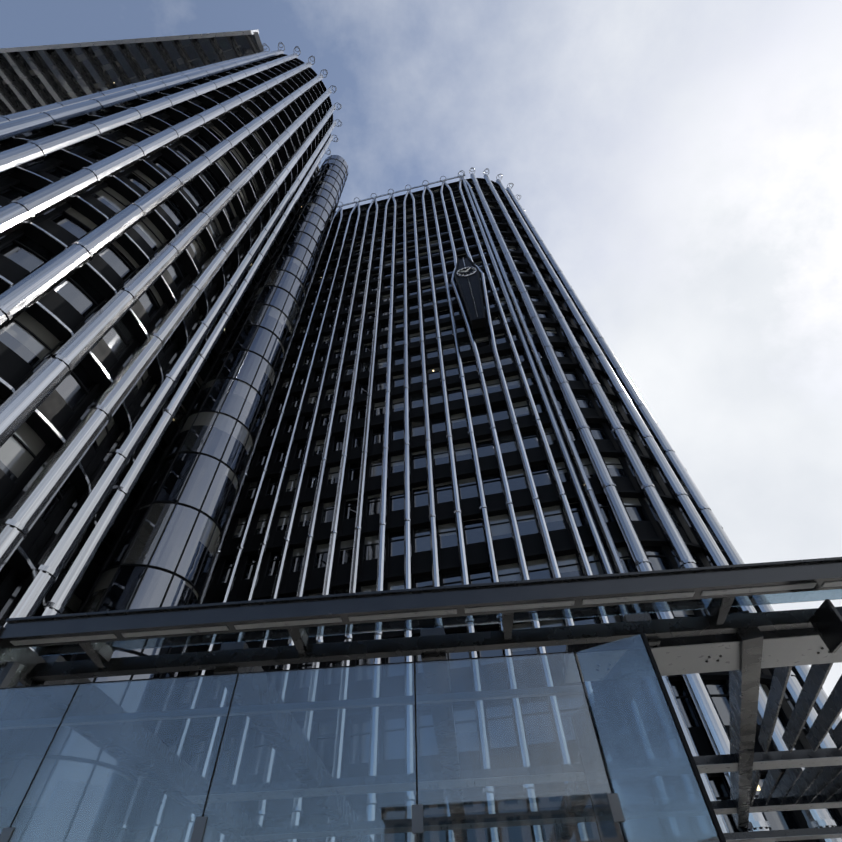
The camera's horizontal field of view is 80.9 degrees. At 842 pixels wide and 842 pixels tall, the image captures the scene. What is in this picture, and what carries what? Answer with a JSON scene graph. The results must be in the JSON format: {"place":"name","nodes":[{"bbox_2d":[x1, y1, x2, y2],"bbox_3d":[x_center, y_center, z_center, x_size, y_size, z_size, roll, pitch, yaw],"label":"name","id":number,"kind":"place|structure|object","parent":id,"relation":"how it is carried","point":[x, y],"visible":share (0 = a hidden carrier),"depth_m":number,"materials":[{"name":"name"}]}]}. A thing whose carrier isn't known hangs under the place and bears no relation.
{"place":"outdoors","nodes":[
{"label":"outdoors","id":0,"kind":"place"},
{"bbox_2d":[0,0,841,717],"label":"sky","id":1,"kind":"structure","parent":0,"point":[678,162],"materials":[{"name":"white"}]},
{"bbox_2d":[180,178,841,841],"bbox_3d":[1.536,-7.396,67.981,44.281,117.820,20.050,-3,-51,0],"label":"facade","id":2,"kind":"structure","parent":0,"point":[656,548],"depth_m":43.68,"materials":[{"name":"black glass"}]},
{"bbox_2d":[174,171,729,832],"bbox_3d":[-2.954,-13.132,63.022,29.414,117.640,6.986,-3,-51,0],"label":"exterior pipes","id":3,"kind":"object","parent":2,"relation":"attached to","point":[548,547],"visible":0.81,"depth_m":43.61,"materials":[{"name":"silver metal"}]},
{"bbox_2d":[455,256,486,328],"bbox_3d":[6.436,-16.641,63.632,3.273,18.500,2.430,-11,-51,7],"label":"clock","id":4,"kind":"object","parent":2,"relation":"attached to","point":[467,279],"visible":1,"depth_m":61.95,"materials":[{"name":"black metal"}]},
{"bbox_2d":[459,167,841,841],"bbox_3d":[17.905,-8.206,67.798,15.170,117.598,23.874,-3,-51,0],"label":"exterior pipes","id":5,"kind":"object","parent":2,"relation":"attached to","point":[711,537],"visible":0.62,"depth_m":38.72,"materials":[{"name":"silver metal"}]},
{"label":"ground","id":6,"kind":"structure","parent":0,"visible":0},
{"bbox_2d":[0,54,332,609],"bbox_3d":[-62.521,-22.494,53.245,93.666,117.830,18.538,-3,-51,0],"label":"facade","id":7,"kind":"structure","parent":6,"relation":"on","point":[34,335],"depth_m":27.60,"materials":[{"name":"black metal"}]},
{"bbox_2d":[0,30,263,116],"bbox_3d":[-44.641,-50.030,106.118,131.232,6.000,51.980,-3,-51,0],"label":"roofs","id":8,"kind":"structure","parent":7,"relation":"on","point":[31,77],"depth_m":90.55,"materials":[{"name":"black"}]},
{"bbox_2d":[0,42,341,654],"bbox_3d":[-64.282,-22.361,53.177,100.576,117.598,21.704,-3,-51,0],"label":"exterior pipes","id":9,"kind":"object","parent":7,"relation":"attached to","point":[63,560],"visible":0.96,"depth_m":27.41,"materials":[{"name":"metal"}]},
{"bbox_2d":[39,166,318,655],"bbox_3d":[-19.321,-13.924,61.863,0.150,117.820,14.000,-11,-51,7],"label":"link facade","id":10,"kind":"structure","parent":6,"relation":"on","point":[87,583],"depth_m":36.37,"materials":[{"name":"black glass"}]},
{"bbox_2d":[61,155,347,681],"bbox_3d":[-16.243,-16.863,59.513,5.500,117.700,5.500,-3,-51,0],"label":"stair drum","id":11,"kind":"object","parent":6,"relation":"on","point":[164,551],"visible":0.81,"depth_m":33.37,"materials":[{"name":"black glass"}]},
{"bbox_2d":[0,634,719,841],"bbox_3d":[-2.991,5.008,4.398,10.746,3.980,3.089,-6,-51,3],"label":"glass lobby","id":12,"kind":"object","parent":6,"relation":"on","point":[508,749],"visible":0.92,"depth_m":4.37,"materials":[{"name":"glass"}]},
{"bbox_2d":[0,633,725,841],"bbox_3d":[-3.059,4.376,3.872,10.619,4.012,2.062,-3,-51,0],"label":"glass fittings","id":13,"kind":"object","parent":6,"relation":"on","point":[417,823],"visible":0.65,"depth_m":4.14,"materials":[{"name":"grey metal"}]},
{"bbox_2d":[0,557,841,841],"bbox_3d":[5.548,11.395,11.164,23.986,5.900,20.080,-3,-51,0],"label":"canopy","id":14,"kind":"object","parent":6,"relation":"on","point":[700,644],"visible":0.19,"depth_m":7.69,"materials":[{"name":"metal"}]},
{"bbox_2d":[31,589,841,655],"bbox_3d":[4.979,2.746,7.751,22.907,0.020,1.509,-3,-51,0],"label":"canopy glazing","id":15,"kind":"structure","parent":14,"relation":"attached to","point":[694,604],"depth_m":7.99,"materials":[{"name":"grey glass"}]},
{"bbox_2d":[729,610,841,828],"bbox_3d":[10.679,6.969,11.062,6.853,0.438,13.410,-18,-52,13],"label":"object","id":16,"kind":"object","parent":14,"relation":"attached to","point":[810,784],"visible":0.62,"depth_m":10.63,"materials":[{"name":"paint"}]}
]}

